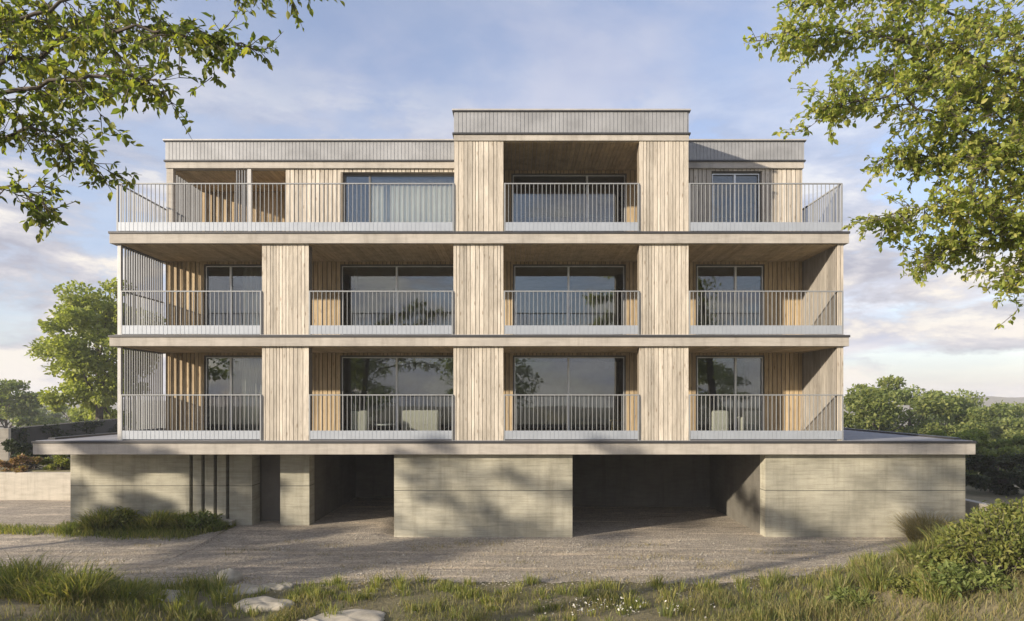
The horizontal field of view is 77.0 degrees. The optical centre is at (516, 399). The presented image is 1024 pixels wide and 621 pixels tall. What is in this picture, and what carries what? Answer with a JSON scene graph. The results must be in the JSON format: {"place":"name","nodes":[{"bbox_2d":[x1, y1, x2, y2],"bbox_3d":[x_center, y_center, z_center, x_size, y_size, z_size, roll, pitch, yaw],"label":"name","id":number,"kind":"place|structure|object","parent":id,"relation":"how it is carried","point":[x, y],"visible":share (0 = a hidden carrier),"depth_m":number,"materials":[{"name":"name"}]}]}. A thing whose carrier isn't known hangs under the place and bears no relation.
{"place":"outdoors","nodes":[
{"label":"outdoors","id":0,"kind":"place"},
{"bbox_2d":[0,497,915,605],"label":"driveway","id":1,"kind":"structure","parent":0,"point":[364,517],"depth_m":17.32,"materials":[{"name":"gravel"}]},
{"bbox_2d":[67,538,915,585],"bbox_3d":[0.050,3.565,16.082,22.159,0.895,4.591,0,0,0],"label":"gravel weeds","id":2,"kind":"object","parent":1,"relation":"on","point":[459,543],"visible":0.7,"depth_m":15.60,"materials":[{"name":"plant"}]},
{"bbox_2d":[0,419,1023,620],"bbox_3d":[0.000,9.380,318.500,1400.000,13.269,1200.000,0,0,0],"label":"ground","id":3,"kind":"structure","parent":0,"point":[971,493],"depth_m":12.41,"materials":[{"name":"green plant"}]},
{"bbox_2d":[0,459,27,471],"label":"shrub","id":4,"kind":"object","parent":3,"relation":"on","point":[3,463],"visible":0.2,"depth_m":25.23,"materials":[{"name":"brown plant"}]},
{"bbox_2d":[0,437,39,464],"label":"shrub","id":5,"kind":"object","parent":3,"relation":"on","point":[14,445],"visible":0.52,"depth_m":27.52,"materials":[{"name":"green plant"}]},
{"bbox_2d":[0,379,64,427],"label":"broadleaf tree","id":6,"kind":"object","parent":3,"relation":"on","point":[18,403],"visible":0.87,"depth_m":73.72,"materials":[{"name":"green plant"}]},
{"bbox_2d":[6,454,59,473],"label":"shrub","id":7,"kind":"object","parent":3,"relation":"on","point":[14,462],"visible":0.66,"depth_m":25.22,"materials":[{"name":"brown plant"}]},
{"bbox_2d":[0,554,68,575],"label":"grass clump","id":8,"kind":"object","parent":3,"relation":"on","point":[17,564],"visible":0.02,"depth_m":13.39,"materials":[{"name":"plant"}]},
{"bbox_2d":[0,472,69,499],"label":"retaining wall","id":9,"kind":"structure","parent":3,"relation":"on","point":[35,486],"depth_m":24.80,"materials":[{"name":"concrete"}]},
{"bbox_2d":[0,405,70,426],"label":"broadleaf tree","id":10,"kind":"object","parent":3,"relation":"on","point":[43,411],"visible":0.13,"depth_m":118.29,"materials":[{"name":"green plant"}]},
{"bbox_2d":[2,558,71,576],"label":"grass clump","id":11,"kind":"object","parent":3,"relation":"on","point":[42,565],"depth_m":12.77,"materials":[{"name":"plant"}]},
{"bbox_2d":[20,443,69,464],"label":"shrub","id":12,"kind":"object","parent":3,"relation":"on","point":[29,447],"visible":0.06,"depth_m":27.81,"materials":[{"name":"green plant"}]},
{"bbox_2d":[0,566,96,603],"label":"grass clump","id":13,"kind":"object","parent":3,"relation":"on","point":[32,593],"visible":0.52,"depth_m":11.00,"materials":[{"name":"plant"}]},
{"bbox_2d":[0,543,99,598],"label":"grass clump","id":14,"kind":"object","parent":3,"relation":"on","point":[16,573],"visible":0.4,"depth_m":11.51,"materials":[{"name":"plant"}]},
{"bbox_2d":[40,454,69,470],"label":"shrub","id":15,"kind":"object","parent":3,"relation":"on","point":[60,461],"visible":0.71,"depth_m":25.43,"materials":[{"name":"green plant"}]},
{"bbox_2d":[45,403,69,422],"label":"broadleaf tree","id":16,"kind":"object","parent":3,"relation":"on","point":[65,411],"visible":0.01,"depth_m":125.82,"materials":[{"name":"green plant"}]},
{"bbox_2d":[0,418,123,460],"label":"boundary wall","id":17,"kind":"structure","parent":3,"relation":"on","point":[28,434],"depth_m":33.05,"materials":[{"name":"concrete"}]},
{"bbox_2d":[54,518,84,533],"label":"verge plant","id":18,"kind":"object","parent":3,"relation":"on","point":[68,526],"visible":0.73,"depth_m":18.88,"materials":[{"name":"green plant"}]},
{"bbox_2d":[7,555,140,605],"bbox_3d":[-7.870,3.195,11.401,2.312,0.812,2.286,0,0,28],"label":"grass clump","id":19,"kind":"object","parent":3,"relation":"on","point":[84,589],"visible":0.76,"depth_m":11.28,"materials":[{"name":"plant"}]},
{"bbox_2d":[45,403,126,421],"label":"broadleaf tree","id":20,"kind":"object","parent":3,"relation":"on","point":[74,413],"visible":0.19,"depth_m":59.59,"materials":[{"name":"green plant"}]},
{"bbox_2d":[23,277,165,430],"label":"broadleaf tree","id":21,"kind":"object","parent":3,"relation":"on","point":[90,318],"visible":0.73,"depth_m":44.38,"materials":[{"name":"green plant"}]},
{"bbox_2d":[61,564,129,586],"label":"grass clump","id":22,"kind":"object","parent":3,"relation":"on","point":[122,575],"visible":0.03,"depth_m":13.15,"materials":[{"name":"plant"}]},
{"bbox_2d":[72,568,120,589],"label":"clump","id":23,"kind":"object","parent":3,"relation":"on","point":[105,576],"visible":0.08,"depth_m":12.68,"materials":[{"name":"green plant"}]},
{"bbox_2d":[65,504,140,531],"bbox_3d":[-12.172,3.511,19.241,2.787,0.762,2.543,0,0,0],"label":"verge plant","id":24,"kind":"object","parent":3,"relation":"on","point":[94,520],"visible":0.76,"depth_m":18.88,"materials":[{"name":"green plant"}]},
{"bbox_2d":[0,520,235,540],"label":"verge grass","id":25,"kind":"structure","parent":3,"relation":"on","point":[156,532],"depth_m":18.72,"materials":[{"name":"green plant"}]},
{"bbox_2d":[101,506,143,530],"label":"leafy shrub","id":26,"kind":"object","parent":3,"relation":"on","point":[125,519],"visible":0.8,"depth_m":19.14,"materials":[{"name":"green plant"}]},
{"bbox_2d":[89,573,174,606],"bbox_3d":[-7.334,3.475,11.778,1.775,0.564,1.652,0,0,0],"label":"grass clump","id":27,"kind":"object","parent":3,"relation":"on","point":[111,592],"visible":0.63,"depth_m":11.75,"materials":[{"name":"plant"}]},
{"bbox_2d":[119,517,145,531],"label":"verge plant","id":28,"kind":"object","parent":3,"relation":"on","point":[137,524],"visible":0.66,"depth_m":19.01,"materials":[{"name":"green plant"}]},
{"bbox_2d":[108,507,181,529],"bbox_3d":[-10.688,3.539,19.491,2.541,0.691,2.053,0,0,0],"label":"verge plant","id":29,"kind":"object","parent":3,"relation":"on","point":[151,522],"visible":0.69,"depth_m":19.10,"materials":[{"name":"green plant"}]},
{"bbox_2d":[140,584,171,602],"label":"grass clump","id":30,"kind":"object","parent":3,"relation":"on","point":[157,591],"visible":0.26,"depth_m":12.38,"materials":[{"name":"plant"}]},
{"bbox_2d":[146,589,188,601],"bbox_3d":[-6.886,3.886,12.707,0.999,0.217,0.722,0,0,0],"label":"stone","id":31,"kind":"object","parent":3,"relation":"on","point":[169,595],"visible":0.21,"depth_m":12.55,"materials":[{"name":"stone"}]},
{"bbox_2d":[0,0,344,242],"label":"leafy tree","id":32,"kind":"object","parent":3,"relation":"on","point":[72,41],"visible":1,"depth_m":6.23,"materials":[{"name":"green plant"}]},
{"bbox_2d":[155,510,211,531],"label":"verge plant","id":33,"kind":"object","parent":3,"relation":"on","point":[174,523],"visible":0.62,"depth_m":18.95,"materials":[{"name":"green plant"}]},
{"bbox_2d":[183,577,214,590],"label":"grass clump","id":34,"kind":"object","parent":3,"relation":"on","point":[198,585],"visible":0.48,"depth_m":13.51,"materials":[{"name":"plant"}]},
{"bbox_2d":[177,509,222,529],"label":"leafy shrub","id":35,"kind":"object","parent":3,"relation":"on","point":[191,523],"visible":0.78,"depth_m":19.12,"materials":[{"name":"green plant"}]},
{"bbox_2d":[194,604,221,618],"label":"grass clump","id":36,"kind":"object","parent":3,"relation":"on","point":[199,614],"visible":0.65,"depth_m":11.71,"materials":[{"name":"plant"}]},
{"bbox_2d":[199,518,228,531],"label":"verge plant","id":37,"kind":"object","parent":3,"relation":"on","point":[217,527],"visible":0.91,"depth_m":19.06,"materials":[{"name":"green plant"}]},
{"bbox_2d":[217,568,242,583],"bbox_3d":[-6.382,3.959,14.281,0.588,0.459,0.463,0,0,0],"label":"stone","id":38,"kind":"object","parent":3,"relation":"on","point":[236,575],"visible":0.57,"depth_m":14.15,"materials":[{"name":"stone"}]},
{"bbox_2d":[221,584,269,594],"bbox_3d":[-5.745,3.983,13.488,1.138,0.136,0.721,0,0,0],"label":"stone","id":39,"kind":"object","parent":3,"relation":"on","point":[244,587],"visible":0.58,"depth_m":13.42,"materials":[{"name":"stone"}]},
{"bbox_2d":[234,596,294,612],"bbox_3d":[-4.871,3.967,12.434,1.146,0.217,0.681,0,0,0],"label":"stone","id":40,"kind":"object","parent":3,"relation":"on","point":[266,603],"visible":0.86,"depth_m":12.27,"materials":[{"name":"stone"}]},
{"bbox_2d":[262,582,295,589],"bbox_3d":[-5.080,3.983,13.720,0.719,0.143,0.417,0,0,0],"label":"stone","id":41,"kind":"object","parent":3,"relation":"on","point":[281,586],"visible":0.8,"depth_m":13.63,"materials":[{"name":"stone"}]},
{"bbox_2d":[298,618,318,620],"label":"stone","id":42,"kind":"object","parent":3,"relation":"on","point":[311,619],"visible":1,"depth_m":11.49,"materials":[{"name":"stone"}]},
{"bbox_2d":[306,609,385,620],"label":"stone","id":43,"kind":"object","parent":3,"relation":"on","point":[360,615],"visible":0.88,"depth_m":11.73,"materials":[{"name":"stone"}]},
{"bbox_2d":[130,593,714,617],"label":"daisies","id":44,"kind":"object","parent":3,"relation":"on","point":[589,606],"visible":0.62,"depth_m":11.93,"materials":[{"name":"white plant"}]},
{"bbox_2d":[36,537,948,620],"bbox_3d":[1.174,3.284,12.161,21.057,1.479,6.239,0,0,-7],"label":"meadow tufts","id":45,"kind":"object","parent":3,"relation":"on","point":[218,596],"visible":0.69,"depth_m":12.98,"materials":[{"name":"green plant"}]},
{"bbox_2d":[31,109,976,536],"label":"apartment building","id":46,"kind":"structure","parent":3,"relation":"on","point":[547,305],"depth_m":18.96,"materials":[{"name":"wood"}]},
{"bbox_2d":[205,355,261,430],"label":"window","id":47,"kind":"structure","parent":46,"relation":"in","point":[231,357],"depth_m":20.93,"materials":[{"name":"metal"}]},
{"bbox_2d":[205,265,261,334],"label":"window","id":48,"kind":"structure","parent":46,"relation":"in","point":[206,266],"depth_m":20.93,"materials":[{"name":"metal"}]},
{"bbox_2d":[242,358,261,430],"bbox_3d":[-8.505,-0.141,21.303,1.134,2.567,0.096,0,0,0],"label":"curtain","id":49,"kind":"object","parent":46,"relation":"hanging from","point":[251,375],"depth_m":21.30,"materials":[{"name":"fabric"}]},
{"bbox_2d":[243,267,261,334],"bbox_3d":[-8.493,-3.137,21.303,1.108,2.486,0.096,0,0,0],"label":"curtain","id":50,"kind":"object","parent":46,"relation":"hanging from","point":[252,278],"visible":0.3,"depth_m":21.30,"materials":[{"name":"fabric"}]},
{"bbox_2d":[262,454,279,520],"bbox_3d":[-7.705,2.736,20.600,0.863,2.328,0.100,0,0,0],"label":"entrance door","id":51,"kind":"structure","parent":46,"relation":"in","point":[270,462],"depth_m":20.55,"materials":[{"name":"metal"}]},
{"bbox_2d":[355,269,356,334],"bbox_3d":[-5.354,-3.137,21.520,0.101,2.486,0.050,0,0,18],"label":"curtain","id":52,"kind":"object","parent":46,"relation":"hanging from","point":[356,293],"visible":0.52,"depth_m":21.54,"materials":[{"name":"fabric"}]},
{"bbox_2d":[352,410,373,430],"bbox_3d":[-5.194,0.732,21.665,0.602,0.770,0.970,0,0,0],"label":"armchair","id":53,"kind":"object","parent":46,"relation":"on","point":[361,420],"visible":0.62,"depth_m":21.18,"materials":[{"name":"beige fabric"}]},
{"bbox_2d":[374,423,395,430],"bbox_3d":[-4.425,0.978,21.700,0.760,0.353,0.760,0,0,0],"label":"coffee table","id":54,"kind":"object","parent":46,"relation":"on","point":[382,424],"visible":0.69,"depth_m":21.75,"materials":[{"name":"metal"}]},
{"bbox_2d":[375,401,398,430],"bbox_3d":[-4.522,0.589,22.800,1.000,1.116,0.359,0,0,0],"label":"arc lamp","id":55,"kind":"object","parent":46,"relation":"on","point":[379,408],"visible":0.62,"depth_m":22.78,"materials":[{"name":"black metal"}]},
{"bbox_2d":[341,355,452,430],"bbox_3d":[-3.839,-0.137,20.974,3.774,2.615,0.112,0,0,0],"label":"window","id":56,"kind":"structure","parent":46,"relation":"in","point":[342,356],"depth_m":20.92,"materials":[{"name":"metal"}]},
{"bbox_2d":[341,265,452,334],"bbox_3d":[-3.839,-3.142,20.974,3.774,2.516,0.112,0,0,0],"label":"window","id":57,"kind":"structure","parent":46,"relation":"in","point":[342,266],"depth_m":20.92,"materials":[{"name":"metal"}]},
{"bbox_2d":[344,174,453,221],"bbox_3d":[-3.715,-6.069,20.796,3.701,2.415,0.108,0,0,0],"label":"window","id":58,"kind":"structure","parent":46,"relation":"in","point":[345,175],"depth_m":20.75,"materials":[{"name":"grey metal"}]},
{"bbox_2d":[371,179,453,221],"bbox_3d":[-3.406,-6.050,21.103,2.882,2.357,0.030,0,0,0],"label":"curtain","id":59,"kind":"object","parent":46,"relation":"hanging from","point":[440,203],"visible":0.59,"depth_m":21.10,"materials":[{"name":"fabric"}]},
{"bbox_2d":[402,410,442,430],"bbox_3d":[-3.299,0.732,22.465,1.330,0.770,0.970,0,0,0],"label":"sofa","id":60,"kind":"object","parent":46,"relation":"on","point":[417,420],"visible":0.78,"depth_m":21.98,"materials":[{"name":"beige fabric"}]},
{"bbox_2d":[511,174,626,221],"bbox_3d":[1.695,-6.104,20.974,3.749,2.486,0.112,0,0,0],"label":"window","id":61,"kind":"structure","parent":46,"relation":"in","point":[512,175],"depth_m":20.93,"materials":[{"name":"metal"}]},
{"bbox_2d":[513,355,625,430],"bbox_3d":[1.707,-0.137,20.974,3.672,2.615,0.112,0,0,0],"label":"window","id":62,"kind":"structure","parent":46,"relation":"in","point":[516,356],"depth_m":20.93,"materials":[{"name":"metal"}]},
{"bbox_2d":[513,265,625,334],"bbox_3d":[1.707,-3.142,20.974,3.672,2.516,0.112,0,0,0],"label":"window","id":63,"kind":"structure","parent":46,"relation":"in","point":[624,266],"depth_m":20.93,"materials":[{"name":"metal"}]},
{"bbox_2d":[704,410,728,430],"bbox_3d":[6.712,0.732,21.665,0.602,0.770,0.970,0,0,0],"label":"armchair","id":64,"kind":"object","parent":46,"relation":"on","point":[714,421],"visible":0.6,"depth_m":21.18,"materials":[{"name":"beige fabric"}]},
{"bbox_2d":[696,355,763,430],"bbox_3d":[6.920,-0.137,20.974,2.234,2.615,0.112,0,0,0],"label":"window","id":65,"kind":"structure","parent":46,"relation":"in","point":[735,357],"depth_m":20.93,"materials":[{"name":"metal"}]},
{"bbox_2d":[696,265,763,334],"bbox_3d":[6.920,-3.142,20.974,2.234,2.516,0.112,0,0,0],"label":"window","id":66,"kind":"structure","parent":46,"relation":"in","point":[735,266],"depth_m":20.92,"materials":[{"name":"metal"}]},
{"bbox_2d":[712,172,760,221],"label":"window","id":67,"kind":"structure","parent":46,"relation":"in","point":[734,174],"depth_m":20.69,"materials":[{"name":"metal"}]},
{"bbox_2d":[737,410,760,430],"bbox_3d":[7.842,0.732,21.715,0.734,0.770,0.970,0,0,0],"label":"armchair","id":68,"kind":"object","parent":46,"relation":"on","point":[743,423],"visible":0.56,"depth_m":21.23,"materials":[{"name":"beige fabric"}]},
{"bbox_2d":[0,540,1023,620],"bbox_3d":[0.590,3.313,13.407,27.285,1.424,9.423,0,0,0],"label":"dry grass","id":69,"kind":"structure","parent":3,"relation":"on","point":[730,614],"depth_m":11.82,"materials":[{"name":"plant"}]},
{"bbox_2d":[824,585,875,606],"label":"leafy shrub","id":70,"kind":"object","parent":3,"relation":"on","point":[839,594],"visible":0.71,"depth_m":12.22,"materials":[{"name":"green plant"}]},
{"bbox_2d":[844,556,877,570],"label":"grass clump","id":71,"kind":"object","parent":3,"relation":"on","point":[859,566],"visible":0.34,"depth_m":13.60,"materials":[{"name":"plant"}]},
{"bbox_2d":[842,554,908,592],"bbox_3d":[7.032,3.408,12.506,1.590,0.559,2.037,0,0,41],"label":"grass clump","id":72,"kind":"object","parent":3,"relation":"on","point":[873,578],"visible":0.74,"depth_m":12.56,"materials":[{"name":"plant"}]},
{"bbox_2d":[742,0,1023,329],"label":"leafy tree","id":73,"kind":"object","parent":3,"relation":"on","point":[972,155],"visible":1,"depth_m":9.11,"materials":[{"name":"green plant"}]},
{"bbox_2d":[844,374,948,434],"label":"broadleaf tree","id":74,"kind":"object","parent":3,"relation":"on","point":[878,409],"visible":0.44,"depth_m":57.60,"materials":[{"name":"green plant"}]},
{"bbox_2d":[861,410,937,426],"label":"broadleaf tree","id":75,"kind":"object","parent":3,"relation":"on","point":[917,416],"visible":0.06,"depth_m":94.91,"materials":[{"name":"green plant"}]},
{"bbox_2d":[883,571,928,598],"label":"leafy shrub","id":76,"kind":"object","parent":3,"relation":"on","point":[898,582],"visible":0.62,"depth_m":11.94,"materials":[{"name":"green plant"}]},
{"bbox_2d":[879,536,934,564],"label":"grass clump","id":77,"kind":"object","parent":3,"relation":"on","point":[902,551],"visible":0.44,"depth_m":13.03,"materials":[{"name":"plant"}]},
{"bbox_2d":[852,384,966,432],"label":"broadleaf tree","id":78,"kind":"object","parent":3,"relation":"on","point":[905,394],"visible":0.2,"depth_m":66.03,"materials":[{"name":"green plant"}]},
{"bbox_2d":[871,508,968,544],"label":"fountain grass","id":79,"kind":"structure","parent":3,"relation":"on","point":[913,534],"depth_m":17.88,"materials":[{"name":"plant"}]},
{"bbox_2d":[920,517,956,543],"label":"grass clump","id":80,"kind":"object","parent":3,"relation":"on","point":[942,533],"visible":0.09,"depth_m":13.11,"materials":[{"name":"plant"}]},
{"bbox_2d":[917,522,961,547],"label":"grass clump","id":81,"kind":"object","parent":3,"relation":"on","point":[933,534],"visible":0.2,"depth_m":13.50,"materials":[{"name":"plant"}]},
{"bbox_2d":[907,544,973,573],"bbox_3d":[8.179,3.051,11.995,1.597,0.732,1.300,0,0,0],"label":"leafy shrub","id":82,"kind":"object","parent":3,"relation":"on","point":[931,557],"visible":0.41,"depth_m":11.99,"materials":[{"name":"green plant"}]},
{"bbox_2d":[878,550,1004,603],"bbox_3d":[7.454,3.187,11.271,2.281,0.697,2.588,0,0,-40],"label":"grass clump","id":83,"kind":"object","parent":3,"relation":"on","point":[927,594],"visible":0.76,"depth_m":11.27,"materials":[{"name":"plant"}]},
{"bbox_2d":[899,401,995,440],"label":"broadleaf tree","id":84,"kind":"object","parent":3,"relation":"on","point":[972,418],"visible":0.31,"depth_m":58.08,"materials":[{"name":"green plant"}]},
{"bbox_2d":[934,519,966,535],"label":"leafy shrub","id":85,"kind":"object","parent":3,"relation":"on","point":[940,534],"depth_m":13.64,"materials":[{"name":"green plant"}]},
{"bbox_2d":[915,556,1020,600],"bbox_3d":[7.965,3.118,11.249,1.627,0.644,1.322,0,0,0],"label":"leafy shrub","id":86,"kind":"object","parent":3,"relation":"on","point":[983,575],"visible":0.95,"depth_m":11.09,"materials":[{"name":"green plant"}]},
{"bbox_2d":[926,428,1023,475],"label":"shrub","id":87,"kind":"object","parent":3,"relation":"on","point":[978,436],"visible":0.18,"depth_m":33.46,"materials":[{"name":"green plant"}]},
{"bbox_2d":[930,388,1023,474],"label":"broadleaf tree","id":88,"kind":"object","parent":3,"relation":"on","point":[994,410],"visible":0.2,"depth_m":66.07,"materials":[{"name":"green plant"}]},
{"bbox_2d":[933,504,1023,575],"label":"leafy shrub","id":89,"kind":"object","parent":3,"relation":"on","point":[993,543],"visible":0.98,"depth_m":11.39,"materials":[{"name":"green plant"}]},
{"bbox_2d":[965,499,998,520],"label":"garden wall","id":90,"kind":"structure","parent":3,"relation":"on","point":[969,504],"depth_m":19.52,"materials":[{"name":"concrete"}]},
{"bbox_2d":[963,496,1023,528],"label":"leafy shrub","id":91,"kind":"object","parent":3,"relation":"on","point":[1016,508],"visible":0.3,"depth_m":13.01,"materials":[{"name":"green plant"}]},
{"bbox_2d":[965,452,1023,495],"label":"shrub","id":92,"kind":"object","parent":3,"relation":"on","point":[995,480],"visible":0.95,"depth_m":27.39,"materials":[{"name":"green plant"}]},
{"bbox_2d":[965,435,1023,484],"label":"broadleaf tree","id":93,"kind":"object","parent":3,"relation":"on","point":[1017,440],"visible":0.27,"depth_m":32.43,"materials":[{"name":"green plant"}]},
{"bbox_2d":[985,401,1023,432],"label":"broadleaf tree","id":94,"kind":"object","parent":3,"relation":"on","point":[1020,414],"visible":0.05,"depth_m":68.10,"materials":[{"name":"green plant"}]},
{"bbox_2d":[991,417,1023,469],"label":"broadleaf tree","id":95,"kind":"object","parent":3,"relation":"on","point":[1012,424],"visible":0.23,"depth_m":57.81,"materials":[{"name":"green plant"}]},
{"bbox_2d":[0,0,1023,400],"label":"sky","id":96,"kind":"structure","parent":0,"point":[361,69],"materials":[{"name":"blue"}]},
{"bbox_2d":[42,396,1023,424],"bbox_3d":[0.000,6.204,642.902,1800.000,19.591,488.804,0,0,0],"label":"hills","id":97,"kind":"structure","parent":0,"point":[994,400],"depth_m":525.51,"materials":[{"name":"plant"}]},
{"bbox_2d":[610,419,621,430],"bbox_3d":[3.394,0.913,22.100,0.399,0.472,0.399,0,0,0],"label":"side table","id":98,"kind":"object","parent":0,"point":[618,424],"visible":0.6,"depth_m":22.03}
]}

